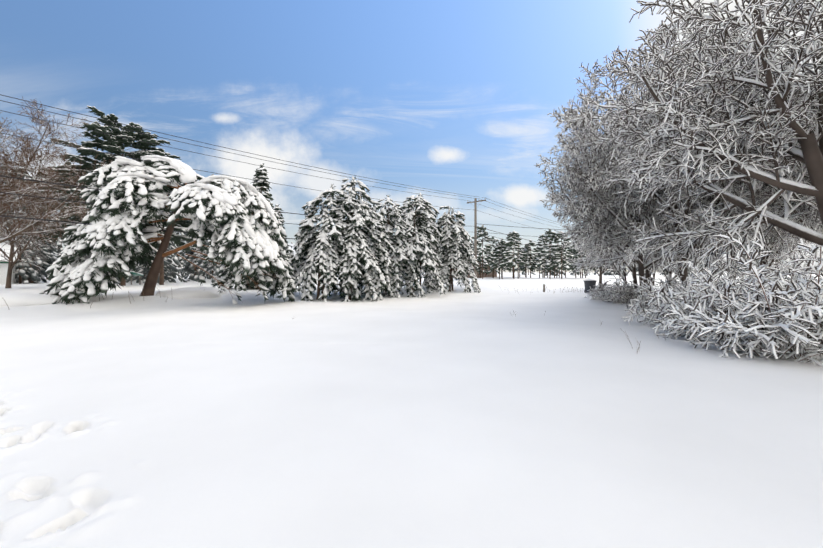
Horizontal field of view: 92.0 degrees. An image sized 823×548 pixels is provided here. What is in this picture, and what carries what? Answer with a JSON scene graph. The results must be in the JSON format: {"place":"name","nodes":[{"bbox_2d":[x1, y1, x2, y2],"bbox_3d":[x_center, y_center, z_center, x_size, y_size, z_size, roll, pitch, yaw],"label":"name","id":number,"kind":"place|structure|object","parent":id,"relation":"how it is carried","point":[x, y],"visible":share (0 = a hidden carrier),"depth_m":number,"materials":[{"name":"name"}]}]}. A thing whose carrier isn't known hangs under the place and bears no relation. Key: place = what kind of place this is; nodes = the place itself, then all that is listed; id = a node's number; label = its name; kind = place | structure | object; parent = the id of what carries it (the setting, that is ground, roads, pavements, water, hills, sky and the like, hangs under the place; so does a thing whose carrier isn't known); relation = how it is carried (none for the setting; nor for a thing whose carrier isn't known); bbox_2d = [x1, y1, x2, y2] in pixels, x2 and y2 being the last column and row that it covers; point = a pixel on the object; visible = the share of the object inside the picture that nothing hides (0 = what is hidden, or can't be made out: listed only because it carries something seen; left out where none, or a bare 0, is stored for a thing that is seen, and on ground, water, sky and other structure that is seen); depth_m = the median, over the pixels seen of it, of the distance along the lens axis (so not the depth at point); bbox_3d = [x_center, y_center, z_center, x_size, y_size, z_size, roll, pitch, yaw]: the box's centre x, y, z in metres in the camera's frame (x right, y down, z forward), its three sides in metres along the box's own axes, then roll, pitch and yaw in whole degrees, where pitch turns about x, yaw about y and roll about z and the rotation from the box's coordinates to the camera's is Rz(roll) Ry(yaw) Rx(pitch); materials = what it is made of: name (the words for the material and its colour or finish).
{"place":"outdoors","nodes":[
{"label":"outdoors","id":0,"kind":"place"},
{"bbox_2d":[0,272,822,547],"bbox_3d":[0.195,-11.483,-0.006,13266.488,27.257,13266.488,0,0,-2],"label":"snow ground","id":1,"kind":"structure","parent":0,"point":[570,420],"depth_m":4.94,"materials":[{"name":"white snow"}]},
{"bbox_2d":[0,238,18,283],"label":"white house","id":2,"kind":"structure","parent":1,"relation":"on","point":[4,267],"depth_m":47.57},
{"bbox_2d":[0,165,18,282],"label":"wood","id":3,"kind":"object","parent":1,"relation":"on","point":[17,281],"visible":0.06,"depth_m":59.76,"materials":[{"name":"brown plant"}]},
{"bbox_2d":[4,205,46,283],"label":"conifer","id":4,"kind":"object","parent":1,"relation":"on","point":[25,268],"visible":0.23,"depth_m":50.61,"materials":[{"name":"green wood"}]},
{"bbox_2d":[0,228,50,282],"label":"tree","id":5,"kind":"object","parent":1,"relation":"on","point":[36,252],"visible":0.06,"depth_m":56.68,"materials":[{"name":"brown plant"}]},
{"bbox_2d":[0,197,55,287],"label":"tree","id":6,"kind":"object","parent":1,"relation":"on","point":[11,263],"visible":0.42,"depth_m":34.94,"materials":[{"name":"brown plant"}]},
{"bbox_2d":[2,233,54,282],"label":"tree","id":7,"kind":"object","parent":1,"relation":"on","point":[46,245],"visible":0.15,"depth_m":55.25,"materials":[{"name":"brown plant"}]},
{"bbox_2d":[0,156,58,282],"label":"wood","id":8,"kind":"object","parent":1,"relation":"on","point":[43,279],"visible":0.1,"depth_m":60.70,"materials":[{"name":"brown plant"}]},
{"bbox_2d":[15,191,56,282],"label":"conifer","id":9,"kind":"object","parent":1,"relation":"on","point":[47,253],"visible":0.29,"depth_m":54.99,"materials":[{"name":"green wood"}]},
{"bbox_2d":[38,240,59,279],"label":"conifer","id":10,"kind":"object","parent":1,"relation":"on","point":[53,253],"visible":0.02,"depth_m":85.25,"materials":[{"name":"green wood"}]},
{"bbox_2d":[44,228,66,276],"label":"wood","id":11,"kind":"object","parent":1,"relation":"on","point":[59,245],"visible":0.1,"depth_m":92.93,"materials":[{"name":"brown wood"}]},
{"bbox_2d":[0,96,112,248],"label":"bare tree","id":12,"kind":"object","parent":1,"relation":"on","point":[17,185],"visible":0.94,"depth_m":27.08,"materials":[{"name":"brown plant"}]},
{"bbox_2d":[16,161,106,242],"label":"tree","id":13,"kind":"object","parent":1,"relation":"on","point":[73,219],"visible":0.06,"depth_m":40.80,"materials":[{"name":"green plant"}]},
{"bbox_2d":[20,106,204,285],"bbox_3d":[-28.908,-7.097,39.078,14.137,17.013,13.969,0,0,-2],"label":"tall pine","id":14,"kind":"object","parent":1,"relation":"on","point":[112,144],"visible":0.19,"depth_m":37.08,"materials":[{"name":"green plant"}]},
{"bbox_2d":[130,271,143,284],"bbox_3d":[-30.903,0.493,43.059,2.500,1.674,1.900,0,0,-2],"label":"tarp shelter","id":15,"kind":"object","parent":1,"relation":"on","point":[135,274],"visible":0.29,"depth_m":43.37,"materials":[{"name":"teal fabric"}]},
{"bbox_2d":[129,225,177,282],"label":"conifer","id":16,"kind":"object","parent":1,"relation":"on","point":[171,266],"visible":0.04,"depth_m":52.67,"materials":[{"name":"green wood"}]},
{"bbox_2d":[128,226,181,283],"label":"conifer","id":17,"kind":"object","parent":1,"relation":"on","point":[143,270],"visible":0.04,"depth_m":55.77,"materials":[{"name":"green wood"}]},
{"bbox_2d":[126,244,186,282],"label":"conifer","id":18,"kind":"object","parent":1,"relation":"on","point":[167,275],"visible":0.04,"depth_m":58.63,"materials":[{"name":"green wood"}]},
{"bbox_2d":[39,155,295,303],"bbox_3d":[-12.575,-2.256,20.506,12.735,8.172,6.552,0,0,-2],"label":"snow-covered pine tree","id":19,"kind":"object","parent":1,"relation":"on","point":[237,221],"visible":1,"depth_m":19.10,"materials":[{"name":"white snow"}]},
{"bbox_2d":[166,230,186,278],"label":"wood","id":20,"kind":"object","parent":1,"relation":"on","point":[181,264],"visible":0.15,"depth_m":97.27,"materials":[{"name":"brown wood"}]},
{"bbox_2d":[159,181,208,284],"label":"tree","id":21,"kind":"object","parent":1,"relation":"on","point":[176,238],"visible":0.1,"depth_m":42.04,"materials":[{"name":"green plant"}]},
{"bbox_2d":[176,234,211,280],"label":"conifer","id":22,"kind":"object","parent":1,"relation":"on","point":[192,274],"visible":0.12,"depth_m":69.00,"materials":[{"name":"green wood"}]},
{"bbox_2d":[192,245,213,276],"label":"tree","id":23,"kind":"object","parent":1,"relation":"on","point":[203,260],"visible":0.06,"depth_m":63.98,"materials":[{"name":"brown plant"}]},
{"bbox_2d":[184,174,227,280],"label":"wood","id":24,"kind":"object","parent":1,"relation":"on","point":[190,268],"visible":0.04,"depth_m":68.50,"materials":[{"name":"plant"}]},
{"bbox_2d":[192,239,220,282],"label":"conifer","id":25,"kind":"object","parent":1,"relation":"on","point":[210,267],"visible":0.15,"depth_m":53.18,"materials":[{"name":"green wood"}]},
{"bbox_2d":[211,256,257,288],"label":"spruce","id":26,"kind":"object","parent":1,"relation":"on","point":[229,280],"visible":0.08,"depth_m":31.20,"materials":[{"name":"green wood"}]},
{"bbox_2d":[0,343,479,547],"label":"snow","id":27,"kind":"structure","parent":1,"relation":"on","point":[262,445],"depth_m":3.36,"materials":[{"name":"white snow"}]},
{"bbox_2d":[230,163,287,289],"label":"spruce","id":28,"kind":"object","parent":1,"relation":"on","point":[260,184],"visible":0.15,"depth_m":29.33,"materials":[{"name":"green wood"}]},
{"bbox_2d":[265,204,298,286],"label":"spruce","id":29,"kind":"object","parent":1,"relation":"on","point":[278,209],"visible":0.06,"depth_m":33.53,"materials":[{"name":"green wood"}]},
{"bbox_2d":[288,243,328,280],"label":"grey house","id":30,"kind":"structure","parent":1,"relation":"on","point":[316,277],"depth_m":60.14,"materials":[{"name":"white"}]},
{"bbox_2d":[289,184,356,301],"bbox_3d":[-5.741,-0.856,25.281,4.829,9.868,4.979,0,0,-2],"label":"spruce tree","id":31,"kind":"object","parent":1,"relation":"on","point":[316,256],"visible":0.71,"depth_m":24.32,"materials":[{"name":"green plant"}]},
{"bbox_2d":[290,204,361,300],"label":"spruce tree","id":32,"kind":"object","parent":1,"relation":"on","point":[309,224],"visible":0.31,"depth_m":24.64,"materials":[{"name":"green plant"}]},
{"bbox_2d":[0,286,665,352],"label":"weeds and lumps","id":33,"kind":"object","parent":1,"relation":"on","point":[18,299],"visible":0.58,"depth_m":17.91,"materials":[{"name":"snow"},{"name":"dry plant stems"}]},
{"bbox_2d":[317,176,386,300],"bbox_3d":[-4.000,-1.704,25.950,4.182,9.600,4.085,0,0,41],"label":"spruce tree","id":34,"kind":"object","parent":1,"relation":"on","point":[365,252],"visible":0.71,"depth_m":25.21,"materials":[{"name":"green plant"}]},
{"bbox_2d":[340,192,391,299],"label":"spruce tree","id":35,"kind":"object","parent":1,"relation":"on","point":[381,255],"visible":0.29,"depth_m":27.23,"materials":[{"name":"green plant"}]},
{"bbox_2d":[339,202,396,300],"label":"spruce tree","id":36,"kind":"object","parent":1,"relation":"on","point":[380,223],"visible":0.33,"depth_m":26.86,"materials":[{"name":"green plant"}]},
{"bbox_2d":[359,213,425,296],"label":"spruce tree","id":37,"kind":"object","parent":1,"relation":"on","point":[398,248],"visible":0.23,"depth_m":29.15,"materials":[{"name":"green plant"}]},
{"bbox_2d":[368,195,420,297],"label":"spruce tree","id":38,"kind":"object","parent":1,"relation":"on","point":[400,222],"visible":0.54,"depth_m":28.94,"materials":[{"name":"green plant"}]},
{"bbox_2d":[390,195,445,296],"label":"spruce tree","id":39,"kind":"object","parent":1,"relation":"on","point":[429,259],"visible":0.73,"depth_m":30.05,"materials":[{"name":"green plant"}]},
{"bbox_2d":[401,202,438,290],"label":"spruce tree","id":40,"kind":"object","parent":1,"relation":"on","point":[419,266],"visible":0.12,"depth_m":33.08,"materials":[{"name":"green plant"}]},
{"bbox_2d":[399,206,445,293],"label":"spruce tree","id":41,"kind":"object","parent":1,"relation":"on","point":[444,252],"visible":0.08,"depth_m":34.26,"materials":[{"name":"green plant"}]},
{"bbox_2d":[408,193,442,291],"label":"spruce tree","id":42,"kind":"object","parent":1,"relation":"on","point":[429,240],"visible":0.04,"depth_m":34.26,"materials":[{"name":"green plant"}]},
{"bbox_2d":[424,206,475,292],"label":"spruce tree","id":43,"kind":"object","parent":1,"relation":"on","point":[457,242],"visible":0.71,"depth_m":34.65,"materials":[{"name":"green plant"}]},
{"bbox_2d":[422,207,480,292],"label":"spruce tree","id":44,"kind":"object","parent":1,"relation":"on","point":[462,260],"visible":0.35,"depth_m":35.23,"materials":[{"name":"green plant"}]},
{"bbox_2d":[453,254,496,277],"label":"brick building","id":45,"kind":"structure","parent":1,"relation":"on","point":[487,275],"depth_m":115.77,"materials":[{"name":"brown"}]},
{"bbox_2d":[467,198,485,283],"bbox_3d":[6.809,-3.270,42.225,2.400,9.610,0.359,0,0,43],"label":"utility pole","id":46,"kind":"object","parent":1,"relation":"on","point":[475,201],"visible":0.9,"depth_m":42.12,"materials":[{"name":"brown wood"}]},
{"bbox_2d":[468,225,495,278],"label":"pine","id":47,"kind":"object","parent":1,"relation":"on","point":[487,246],"visible":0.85,"depth_m":91.45,"materials":[{"name":"green plant"}]},
{"bbox_2d":[477,255,487,277],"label":"pine","id":48,"kind":"object","parent":1,"relation":"on","point":[480,270],"visible":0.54,"depth_m":105.89,"materials":[{"name":"green plant"}]},
{"bbox_2d":[479,237,501,277],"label":"pine","id":49,"kind":"object","parent":1,"relation":"on","point":[494,241],"visible":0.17,"depth_m":107.72,"materials":[{"name":"green plant"}]},
{"bbox_2d":[487,251,498,277],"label":"pine","id":50,"kind":"object","parent":1,"relation":"on","point":[496,270],"visible":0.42,"depth_m":103.62,"materials":[{"name":"green plant"}]},
{"bbox_2d":[488,241,510,278],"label":"pine","id":51,"kind":"object","parent":1,"relation":"on","point":[495,254],"visible":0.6,"depth_m":95.85,"materials":[{"name":"green plant"}]},
{"bbox_2d":[491,238,511,278],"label":"pine","id":52,"kind":"object","parent":1,"relation":"on","point":[502,241],"visible":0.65,"depth_m":95.88,"materials":[{"name":"green plant"}]},
{"bbox_2d":[495,244,512,277],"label":"pine","id":53,"kind":"object","parent":1,"relation":"on","point":[503,268],"visible":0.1,"depth_m":112.67,"materials":[{"name":"green plant"}]},
{"bbox_2d":[499,231,529,278],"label":"pine","id":54,"kind":"object","parent":1,"relation":"on","point":[508,261],"visible":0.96,"depth_m":88.30,"materials":[{"name":"green plant"}]},
{"bbox_2d":[506,232,525,277],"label":"pine","id":55,"kind":"object","parent":1,"relation":"on","point":[512,255],"visible":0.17,"depth_m":109.73,"materials":[{"name":"green plant"}]},
{"bbox_2d":[517,245,532,277],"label":"pine","id":56,"kind":"object","parent":1,"relation":"on","point":[526,261],"visible":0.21,"depth_m":113.30,"materials":[{"name":"green plant"}]},
{"bbox_2d":[516,247,534,277],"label":"pine","id":57,"kind":"object","parent":1,"relation":"on","point":[523,248],"visible":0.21,"depth_m":112.91,"materials":[{"name":"green plant"}]},
{"bbox_2d":[522,252,535,274],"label":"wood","id":58,"kind":"object","parent":1,"relation":"on","point":[523,272],"visible":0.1,"depth_m":238.14,"materials":[{"name":"wood"}]},
{"bbox_2d":[519,239,539,277],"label":"pine","id":59,"kind":"object","parent":1,"relation":"on","point":[529,259],"visible":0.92,"depth_m":107.76,"materials":[{"name":"green plant"}]},
{"bbox_2d":[531,247,546,277],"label":"pine","id":60,"kind":"object","parent":1,"relation":"on","point":[542,264],"visible":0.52,"depth_m":111.16,"materials":[{"name":"green plant"}]},
{"bbox_2d":[535,234,550,277],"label":"pine","id":61,"kind":"object","parent":1,"relation":"on","point":[541,239],"visible":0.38,"depth_m":112.46,"materials":[{"name":"green plant"}]},
{"bbox_2d":[540,257,553,277],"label":"pine","id":62,"kind":"object","parent":1,"relation":"on","point":[547,271],"visible":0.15,"depth_m":115.91,"materials":[{"name":"green plant"}]},
{"bbox_2d":[536,228,562,278],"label":"pine","id":63,"kind":"object","parent":1,"relation":"on","point":[546,239],"visible":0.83,"depth_m":93.17,"materials":[{"name":"green plant"}]},
{"bbox_2d":[543,243,558,275],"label":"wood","id":64,"kind":"object","parent":1,"relation":"on","point":[551,273],"visible":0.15,"depth_m":174.00,"materials":[{"name":"wood"}]},
{"bbox_2d":[544,247,564,277],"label":"pine","id":65,"kind":"object","parent":1,"relation":"on","point":[555,268],"visible":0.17,"depth_m":97.88,"materials":[{"name":"green plant"}]},
{"bbox_2d":[551,247,566,277],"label":"pine","id":66,"kind":"object","parent":1,"relation":"on","point":[562,262],"visible":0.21,"depth_m":108.22,"materials":[{"name":"green plant"}]},
{"bbox_2d":[548,231,577,278],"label":"pine","id":67,"kind":"object","parent":1,"relation":"on","point":[556,246],"visible":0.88,"depth_m":90.61,"materials":[{"name":"green plant"}]},
{"bbox_2d":[561,241,573,277],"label":"pine","id":68,"kind":"object","parent":1,"relation":"on","point":[565,256],"visible":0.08,"depth_m":115.73,"materials":[{"name":"green plant"}]},
{"bbox_2d":[568,246,579,277],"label":"pine","id":69,"kind":"object","parent":1,"relation":"on","point":[572,251],"visible":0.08,"depth_m":107.18,"materials":[{"name":"green plant"}]},
{"bbox_2d":[568,254,587,275],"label":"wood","id":70,"kind":"object","parent":1,"relation":"on","point":[572,273],"visible":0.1,"depth_m":191.31,"materials":[{"name":"wood"}]},
{"bbox_2d":[567,235,597,277],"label":"pine","id":71,"kind":"object","parent":1,"relation":"on","point":[578,255],"visible":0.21,"depth_m":99.64,"materials":[{"name":"green plant"}]},
{"bbox_2d":[571,246,593,277],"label":"pine","id":72,"kind":"object","parent":1,"relation":"on","point":[576,252],"visible":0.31,"depth_m":100.49,"materials":[{"name":"green plant"}]},
{"bbox_2d":[583,280,595,292],"bbox_3d":[14.123,1.012,31.488,0.667,0.987,0.861,0,0,-10],"label":"wheelie bin","id":73,"kind":"object","parent":1,"relation":"on","point":[589,284],"visible":0.77,"depth_m":31.17,"materials":[{"name":"grey plastic"}]},
{"bbox_2d":[560,217,626,283],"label":"bare tree","id":74,"kind":"object","parent":1,"relation":"on","point":[600,275],"visible":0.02,"depth_m":36.63,"materials":[{"name":"grey plant"}]},
{"bbox_2d":[584,280,614,300],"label":"shrub","id":75,"kind":"object","parent":1,"relation":"on","point":[592,292],"visible":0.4,"depth_m":22.61,"materials":[{"name":"plant"}]},
{"bbox_2d":[571,233,636,275],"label":"bare tree","id":76,"kind":"object","parent":1,"relation":"on","point":[592,259],"visible":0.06,"depth_m":44.77,"materials":[{"name":"grey plant"}]},
{"bbox_2d":[603,259,617,274],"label":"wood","id":77,"kind":"object","parent":1,"relation":"on","point":[608,272],"visible":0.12,"depth_m":200.15,"materials":[{"name":"wood"}]},
{"bbox_2d":[587,222,646,286],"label":"bare tree","id":78,"kind":"object","parent":1,"relation":"on","point":[618,267],"visible":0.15,"depth_m":27.55,"materials":[{"name":"grey plant"}]},
{"bbox_2d":[596,279,640,304],"bbox_3d":[11.160,1.047,21.038,2.090,1.611,2.101,0,0,-20],"label":"shrub","id":79,"kind":"object","parent":1,"relation":"on","point":[626,294],"visible":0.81,"depth_m":20.68,"materials":[{"name":"plant"}]},
{"bbox_2d":[539,137,713,302],"bbox_3d":[11.242,-2.966,20.353,7.708,9.575,7.773,0,0,32],"label":"bare tree","id":80,"kind":"object","parent":1,"relation":"on","point":[632,269],"visible":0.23,"depth_m":19.72,"materials":[{"name":"grey plant"}]},
{"bbox_2d":[548,36,722,284],"bbox_3d":[14.708,-5.240,24.499,11.874,14.137,9.944,0,0,34],"label":"tall bare tree","id":81,"kind":"object","parent":1,"relation":"on","point":[647,270],"visible":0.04,"depth_m":25.24,"materials":[{"name":"grey plant"}]},
{"bbox_2d":[626,266,676,310],"bbox_3d":[10.241,0.889,16.882,2.108,2.430,1.878,0,0,-40],"label":"shrub","id":82,"kind":"object","parent":1,"relation":"on","point":[641,300],"visible":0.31,"depth_m":16.75,"materials":[{"name":"plant"}]},
{"bbox_2d":[534,73,790,296],"bbox_3d":[11.841,-4.039,19.744,10.178,11.738,8.808,0,0,32],"label":"bare tree","id":83,"kind":"object","parent":1,"relation":"on","point":[571,181],"visible":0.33,"depth_m":19.22,"materials":[{"name":"grey plant"}]},
{"bbox_2d":[621,279,716,326],"bbox_3d":[8.276,1.137,12.427,2.899,1.956,2.566,0,0,-24],"label":"shrub","id":84,"kind":"object","parent":1,"relation":"on","point":[634,312],"visible":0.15,"depth_m":12.71,"materials":[{"name":"plant"}]},
{"bbox_2d":[644,219,705,283],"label":"bare tree","id":85,"kind":"object","parent":1,"relation":"on","point":[671,272],"visible":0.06,"depth_m":24.56,"materials":[{"name":"grey plant"}]},
{"bbox_2d":[660,272,689,296],"bbox_3d":[12.583,0.931,17.935,2.715,2.035,2.748,0,0,-2],"label":"shrub","id":86,"kind":"object","parent":1,"relation":"on","point":[677,283],"visible":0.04,"depth_m":17.27,"materials":[{"name":"plant"}]},
{"bbox_2d":[547,0,822,291],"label":"bare tree","id":87,"kind":"object","parent":1,"relation":"on","point":[782,129],"visible":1,"depth_m":11.34,"materials":[{"name":"white plant"}]},
{"bbox_2d":[548,0,821,281],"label":"tall bare tree","id":88,"kind":"object","parent":1,"relation":"on","point":[573,113],"visible":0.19,"depth_m":18.09,"materials":[{"name":"grey plant"}]},
{"bbox_2d":[641,276,744,339],"bbox_3d":[6.936,1.037,10.064,2.925,1.957,2.412,0,0,-24],"label":"shrub","id":89,"kind":"object","parent":1,"relation":"on","point":[665,322],"visible":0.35,"depth_m":10.04,"materials":[{"name":"plant"}]},
{"bbox_2d":[656,258,778,347],"bbox_3d":[7.662,0.775,9.715,2.834,2.324,2.588,0,0,-25],"label":"shrub","id":90,"kind":"object","parent":1,"relation":"on","point":[767,278],"visible":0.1,"depth_m":9.41,"materials":[{"name":"plant"}]},
{"bbox_2d":[693,271,741,289],"bbox_3d":[12.085,0.906,15.260,2.878,2.104,2.915,0,0,26],"label":"shrub","id":91,"kind":"object","parent":1,"relation":"on","point":[715,284],"visible":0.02,"depth_m":15.43,"materials":[{"name":"plant"}]},
{"bbox_2d":[673,171,801,280],"bbox_3d":[22.140,-3.219,26.917,9.367,10.434,10.186,0,0,21],"label":"bare tree","id":92,"kind":"object","parent":1,"relation":"on","point":[734,272],"depth_m":26.88,"materials":[{"name":"grey plant"}]},
{"bbox_2d":[663,257,822,353],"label":"shrub","id":93,"kind":"object","parent":1,"relation":"on","point":[783,324],"visible":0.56,"depth_m":7.95,"materials":[{"name":"plant"}]},
{"bbox_2d":[668,248,822,366],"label":"shrub","id":94,"kind":"object","parent":1,"relation":"on","point":[803,350],"visible":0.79,"depth_m":6.95,"materials":[{"name":"plant"}]},
{"bbox_2d":[712,261,813,297],"bbox_3d":[10.371,0.686,12.583,3.452,2.444,3.396,0,0,19],"label":"shrub","id":95,"kind":"object","parent":1,"relation":"on","point":[757,266],"visible":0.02,"depth_m":12.62,"materials":[{"name":"plant"}]},
{"bbox_2d":[710,201,819,269],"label":"bare tree","id":96,"kind":"object","parent":1,"relation":"on","point":[786,241],"visible":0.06,"depth_m":21.91,"materials":[{"name":"grey plant"}]},
{"bbox_2d":[711,231,822,360],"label":"shrub","id":97,"kind":"object","parent":1,"relation":"on","point":[808,270],"visible":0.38,"depth_m":7.24,"materials":[{"name":"plant"}]},
{"bbox_2d":[726,39,822,258],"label":"bare tree","id":98,"kind":"object","parent":1,"relation":"on","point":[781,208],"visible":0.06,"depth_m":15.46,"materials":[{"name":"grey plant"}]},
{"bbox_2d":[733,211,821,278],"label":"bare tree","id":99,"kind":"object","parent":1,"relation":"on","point":[776,265],"depth_m":32.48,"materials":[{"name":"grey plant"}]},
{"bbox_2d":[739,250,822,332],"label":"shrub","id":100,"kind":"object","parent":1,"relation":"on","point":[783,274],"depth_m":9.56,"materials":[{"name":"plant"}]},
{"bbox_2d":[762,252,822,309],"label":"shrub","id":101,"kind":"object","parent":1,"relation":"on","point":[795,267],"visible":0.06,"depth_m":10.23,"materials":[{"name":"plant"}]},
{"bbox_2d":[765,258,822,309],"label":"shrub","id":102,"kind":"object","parent":1,"relation":"on","point":[796,275],"depth_m":15.41,"materials":[{"name":"plant"}]},
{"bbox_2d":[779,242,822,275],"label":"house","id":103,"kind":"structure","parent":1,"relation":"on","point":[804,254],"depth_m":50.77,"materials":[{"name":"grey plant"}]},
{"bbox_3d":[50.804,-2.943,46.070,0.323,9.610,0.340,0,0,-2],"label":"utility pole","id":104,"kind":"object","parent":1,"relation":"on","visible":0},
{"bbox_2d":[0,94,665,260],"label":"power lines","id":105,"kind":"object","parent":104,"relation":"attached to","point":[228,175],"visible":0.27,"depth_m":21.51,"materials":[{"name":"grey metal"}]},
{"bbox_2d":[0,0,822,272],"label":"sky","id":106,"kind":"structure","parent":0,"point":[452,96],"materials":[{"name":"blue"}]}
]}

